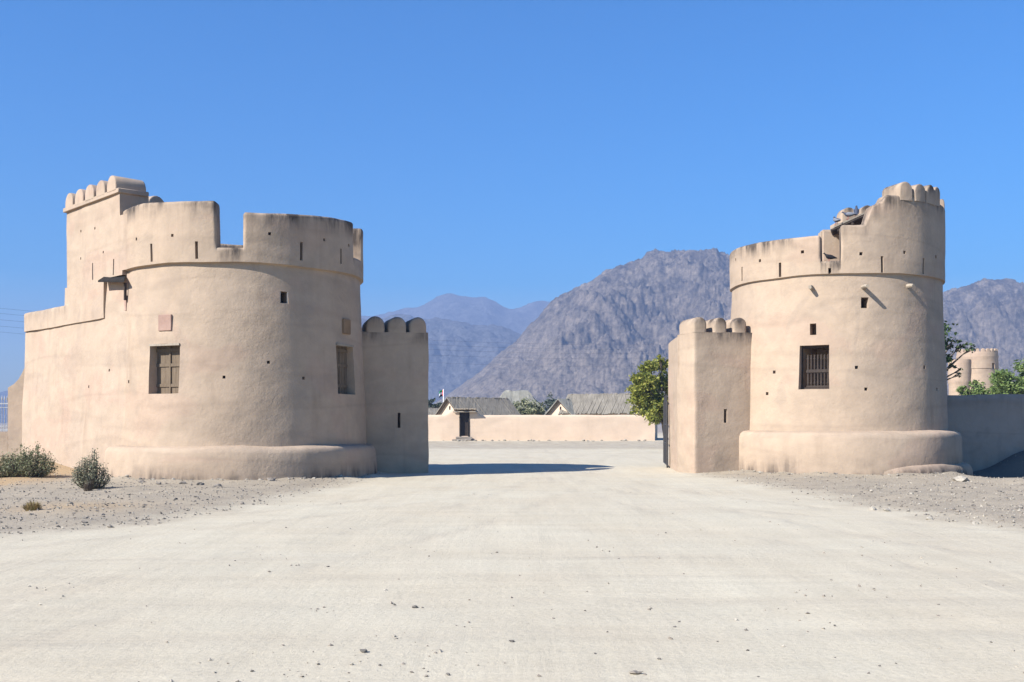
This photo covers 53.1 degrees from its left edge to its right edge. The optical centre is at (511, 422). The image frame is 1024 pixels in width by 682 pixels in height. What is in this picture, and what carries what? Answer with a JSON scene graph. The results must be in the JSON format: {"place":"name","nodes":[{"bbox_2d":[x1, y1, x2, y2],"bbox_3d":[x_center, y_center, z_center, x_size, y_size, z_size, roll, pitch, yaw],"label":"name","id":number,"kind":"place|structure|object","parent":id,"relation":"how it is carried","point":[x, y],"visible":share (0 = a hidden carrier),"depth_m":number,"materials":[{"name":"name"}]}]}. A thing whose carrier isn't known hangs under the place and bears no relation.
{"place":"outdoors","nodes":[
{"label":"outdoors","id":0,"kind":"place"},
{"bbox_2d":[0,293,549,422],"bbox_3d":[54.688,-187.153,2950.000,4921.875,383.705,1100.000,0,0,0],"label":"mountain","id":1,"kind":"structure","parent":0,"point":[474,310],"depth_m":2882.30,"materials":[{"name":"grey stone"}]},
{"bbox_2d":[8,320,619,353],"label":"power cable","id":2,"kind":"object","parent":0,"point":[522,352],"visible":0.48,"depth_m":296.33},
{"bbox_2d":[4,326,640,358],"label":"power cable","id":3,"kind":"object","parent":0,"point":[471,356],"visible":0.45,"depth_m":282.03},
{"bbox_2d":[2,308,665,344],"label":"power cable","id":4,"kind":"object","parent":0,"point":[464,341],"visible":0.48,"depth_m":272.65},
{"bbox_2d":[361,314,521,403],"bbox_3d":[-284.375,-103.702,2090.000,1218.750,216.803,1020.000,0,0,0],"label":"hills","id":5,"kind":"structure","parent":0,"point":[446,374],"depth_m":1824.88,"materials":[{"name":"grey stone"}]},
{"bbox_2d":[0,423,1023,681],"bbox_3d":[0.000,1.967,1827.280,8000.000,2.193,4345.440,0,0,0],"label":"ground","id":6,"kind":"structure","parent":0,"point":[214,591],"depth_m":11.35,"materials":[{"name":"beige sand"}]},
{"bbox_2d":[0,451,20,477],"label":"desert shrub","id":7,"kind":"object","parent":6,"relation":"on","point":[3,473],"visible":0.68,"depth_m":29.69,"materials":[{"name":"green plant"}]},
{"bbox_2d":[0,366,24,456],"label":"boundary wall","id":8,"kind":"structure","parent":6,"relation":"on","point":[10,440],"depth_m":37.01,"materials":[{"name":"paint"}]},
{"bbox_2d":[0,395,7,431],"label":"iron fence","id":9,"kind":"object","parent":8,"relation":"on","point":[4,407],"visible":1,"depth_m":37.29,"materials":[{"name":"grey metal"}]},
{"bbox_2d":[3,441,57,477],"bbox_3d":[-14.090,1.112,29.866,1.593,1.129,1.306,0,0,0],"label":"desert shrub","id":10,"kind":"object","parent":6,"relation":"on","point":[27,465],"visible":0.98,"depth_m":29.65,"materials":[{"name":"green plant"}]},
{"bbox_2d":[22,500,41,510],"bbox_3d":[-8.998,1.561,19.220,0.497,0.227,0.345,0,0,0],"label":"grass tuft","id":11,"kind":"object","parent":6,"relation":"on","point":[31,506],"visible":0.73,"depth_m":19.16,"materials":[{"name":"plant"}]},
{"bbox_2d":[81,479,94,490],"bbox_3d":[-10.200,1.517,24.653,0.390,0.313,0.268,0,0,0],"label":"grass tuft","id":12,"kind":"object","parent":6,"relation":"on","point":[87,486],"visible":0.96,"depth_m":24.60,"materials":[{"name":"green plant"}]},
{"bbox_2d":[70,446,112,488],"bbox_3d":[-10.510,1.165,25.607,1.053,1.119,0.880,0,0,0],"label":"desert shrub","id":13,"kind":"object","parent":6,"relation":"on","point":[91,474],"visible":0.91,"depth_m":25.50,"materials":[{"name":"green plant"}]},
{"bbox_2d":[21,176,162,473],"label":"fort wall","id":14,"kind":"structure","parent":6,"relation":"on","point":[74,376],"depth_m":32.73,"materials":[{"name":"paint"}]},
{"bbox_2d":[104,201,377,479],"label":"round tower","id":15,"kind":"structure","parent":6,"relation":"on","point":[244,360],"depth_m":29.56,"materials":[{"name":"paint"}]},
{"bbox_2d":[149,343,180,393],"bbox_3d":[-9.956,-1.546,29.619,1.105,1.478,0.330,0,0,23],"label":"window","id":16,"kind":"structure","parent":15,"relation":"in","point":[168,354],"depth_m":29.73,"materials":[{"name":"brown wood"}]},
{"bbox_2d":[280,291,287,303],"bbox_3d":[-6.655,-3.619,29.809,0.250,0.355,0.101,0,0,-32],"label":"window frame","id":17,"kind":"structure","parent":15,"relation":"in","point":[280,291],"depth_m":29.82,"materials":[{"name":"brown wood"}]},
{"bbox_2d":[337,343,353,393],"bbox_3d":[-5.246,-1.631,31.541,0.290,1.578,0.972,0,0,22],"label":"window","id":18,"kind":"structure","parent":15,"relation":"in","point":[342,351],"depth_m":31.74,"materials":[{"name":"brown wood"}]},
{"bbox_2d":[361,316,428,472],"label":"gate wall","id":19,"kind":"structure","parent":6,"relation":"on","point":[395,356],"depth_m":33.92,"materials":[{"name":"paint"}]},
{"bbox_2d":[428,408,438,414],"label":"gabled house","id":20,"kind":"structure","parent":6,"relation":"on","point":[432,411],"depth_m":95.84,"materials":[{"name":"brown wood"}]},
{"bbox_2d":[428,398,442,407],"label":"dark tree","id":21,"kind":"object","parent":6,"relation":"on","point":[431,405],"visible":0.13,"depth_m":103.29,"materials":[{"name":"green plant"}]},
{"bbox_2d":[439,389,443,401],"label":"flagpole","id":22,"kind":"object","parent":6,"relation":"on","point":[441,393],"visible":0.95,"depth_m":99.95,"materials":[{"name":"white metal"}]},
{"bbox_2d":[435,397,520,414],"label":"gabled house","id":23,"kind":"structure","parent":6,"relation":"on","point":[493,406],"depth_m":89.02,"materials":[{"name":"grey wood"}]},
{"bbox_2d":[501,390,546,412],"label":"hipped hut","id":24,"kind":"object","parent":6,"relation":"on","point":[515,395],"visible":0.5,"depth_m":110.81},
{"bbox_2d":[513,397,545,414],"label":"round shrub","id":25,"kind":"object","parent":6,"relation":"on","point":[533,409],"visible":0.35,"depth_m":99.42,"materials":[{"name":"green plant"}]},
{"bbox_2d":[428,408,654,440],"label":"compound wall","id":26,"kind":"structure","parent":6,"relation":"on","point":[464,424],"depth_m":82.00,"materials":[{"name":"beige paint"}]},
{"bbox_2d":[459,412,468,435],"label":"door","id":27,"kind":"structure","parent":26,"relation":"in","point":[463,416],"depth_m":82.20,"materials":[{"name":"brown wood"}]},
{"bbox_2d":[544,392,556,409],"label":"thorn tree","id":28,"kind":"object","parent":6,"relation":"on","point":[549,403],"visible":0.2,"depth_m":127.67,"materials":[{"name":"green plant"}]},
{"bbox_2d":[544,398,578,414],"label":"gabled house","id":29,"kind":"structure","parent":6,"relation":"on","point":[562,404],"depth_m":92.01,"materials":[{"name":"grey wood"}]},
{"bbox_2d":[558,393,656,437],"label":"gabled house","id":30,"kind":"structure","parent":6,"relation":"on","point":[600,404],"depth_m":91.10,"materials":[{"name":"grey wood"}]},
{"bbox_2d":[629,670,642,674],"bbox_3d":[0.835,1.690,6.901,0.074,0.034,0.070,0,0,44],"label":"stone","id":31,"kind":"object","parent":6,"relation":"on","point":[635,672],"visible":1,"depth_m":6.89,"materials":[{"name":"grey stone"}]},
{"bbox_2d":[624,354,668,431],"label":"leafy tree","id":32,"kind":"object","parent":6,"relation":"on","point":[647,388],"visible":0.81,"depth_m":63.26,"materials":[{"name":"green plant"}]},
{"bbox_2d":[668,316,752,472],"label":"gate wall","id":33,"kind":"structure","parent":6,"relation":"on","point":[709,368],"depth_m":34.25,"materials":[{"name":"paint"}]},
{"bbox_2d":[663,394,667,467],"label":"iron gate","id":34,"kind":"structure","parent":33,"relation":"attached to","point":[665,431],"depth_m":39.02,"materials":[{"name":"black metal"}]},
{"bbox_2d":[730,181,971,475],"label":"round tower","id":35,"kind":"structure","parent":6,"relation":"on","point":[848,370],"depth_m":32.79,"materials":[{"name":"paint"}]},
{"bbox_2d":[801,346,829,388],"bbox_3d":[9.815,-1.765,33.081,0.945,1.398,0.130,0,0,27],"label":"window","id":36,"kind":"structure","parent":35,"relation":"in","point":[811,370],"depth_m":33.02,"materials":[{"name":"brown wood"}]},
{"bbox_2d":[823,252,836,258],"bbox_3d":[10.198,-5.300,32.856,0.458,0.308,0.179,0,0,10],"label":"pigeon","id":37,"kind":"object","parent":35,"relation":"on","point":[828,256],"visible":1,"depth_m":32.80,"materials":[{"name":"grey"}]},
{"bbox_2d":[842,212,855,219],"bbox_3d":[11.427,-7.025,34.743,0.503,0.286,0.187,0,0,20],"label":"pigeon","id":38,"kind":"object","parent":35,"relation":"on","point":[848,214],"visible":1,"depth_m":34.68,"materials":[{"name":"grey"}]},
{"bbox_2d":[853,205,858,216],"bbox_3d":[11.701,-7.195,34.802,0.187,0.388,0.344,0,0,20],"label":"pigeon","id":39,"kind":"object","parent":35,"relation":"on","point":[856,210],"visible":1,"depth_m":34.78,"materials":[{"name":"grey"}]},
{"bbox_2d":[944,321,976,379],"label":"broadleaf tree","id":40,"kind":"object","parent":6,"relation":"on","point":[949,359],"visible":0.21,"depth_m":46.92,"materials":[{"name":"green plant"}]},
{"bbox_2d":[951,476,969,481],"bbox_3d":[12.748,1.623,29.025,0.529,0.231,0.413,8,-3,-33],"label":"stone","id":41,"kind":"object","parent":6,"relation":"on","point":[961,478],"visible":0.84,"depth_m":28.87,"materials":[{"name":"beige stone"}]},
{"bbox_2d":[956,379,979,394],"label":"acacia tree","id":42,"kind":"object","parent":6,"relation":"on","point":[962,390],"visible":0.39,"depth_m":66.12,"materials":[{"name":"green plant"}]},
{"bbox_2d":[948,348,998,394],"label":"fort keep","id":43,"kind":"structure","parent":6,"relation":"on","point":[981,365],"depth_m":132.72,"materials":[{"name":"paint"}]},
{"bbox_2d":[947,395,1023,471],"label":"boundary wall","id":44,"kind":"structure","parent":6,"relation":"on","point":[989,429],"depth_m":37.56,"materials":[{"name":"grey paint"}]},
{"bbox_2d":[971,369,1008,394],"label":"acacia tree","id":45,"kind":"object","parent":6,"relation":"on","point":[979,390],"visible":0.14,"depth_m":61.95,"materials":[{"name":"green plant"}]},
{"bbox_2d":[987,359,1023,394],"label":"acacia tree","id":46,"kind":"object","parent":6,"relation":"on","point":[1002,377],"visible":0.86,"depth_m":57.75,"materials":[{"name":"green plant"}]},
{"bbox_2d":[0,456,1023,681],"bbox_3d":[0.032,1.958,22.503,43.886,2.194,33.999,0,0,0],"label":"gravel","id":47,"kind":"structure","parent":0,"point":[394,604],"depth_m":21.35,"materials":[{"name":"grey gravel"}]},
{"bbox_2d":[0,0,1023,391],"label":"sky","id":48,"kind":"structure","parent":0,"point":[513,154],"materials":[{"name":"blue"}]},
{"bbox_2d":[434,248,1023,423],"bbox_3d":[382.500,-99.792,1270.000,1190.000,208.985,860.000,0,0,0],"label":"mountain","id":49,"kind":"structure","parent":0,"point":[645,305],"depth_m":1052.00,"materials":[{"name":"grey stone"}]},
{"bbox_2d":[833,217,840,224],"bbox_3d":[11.021,-6.861,34.761,0.187,0.322,0.478,0,0,-10],"label":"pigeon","id":50,"kind":"object","parent":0,"point":[835,220],"visible":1,"depth_m":34.70,"materials":[{"name":"grey"}]}
]}

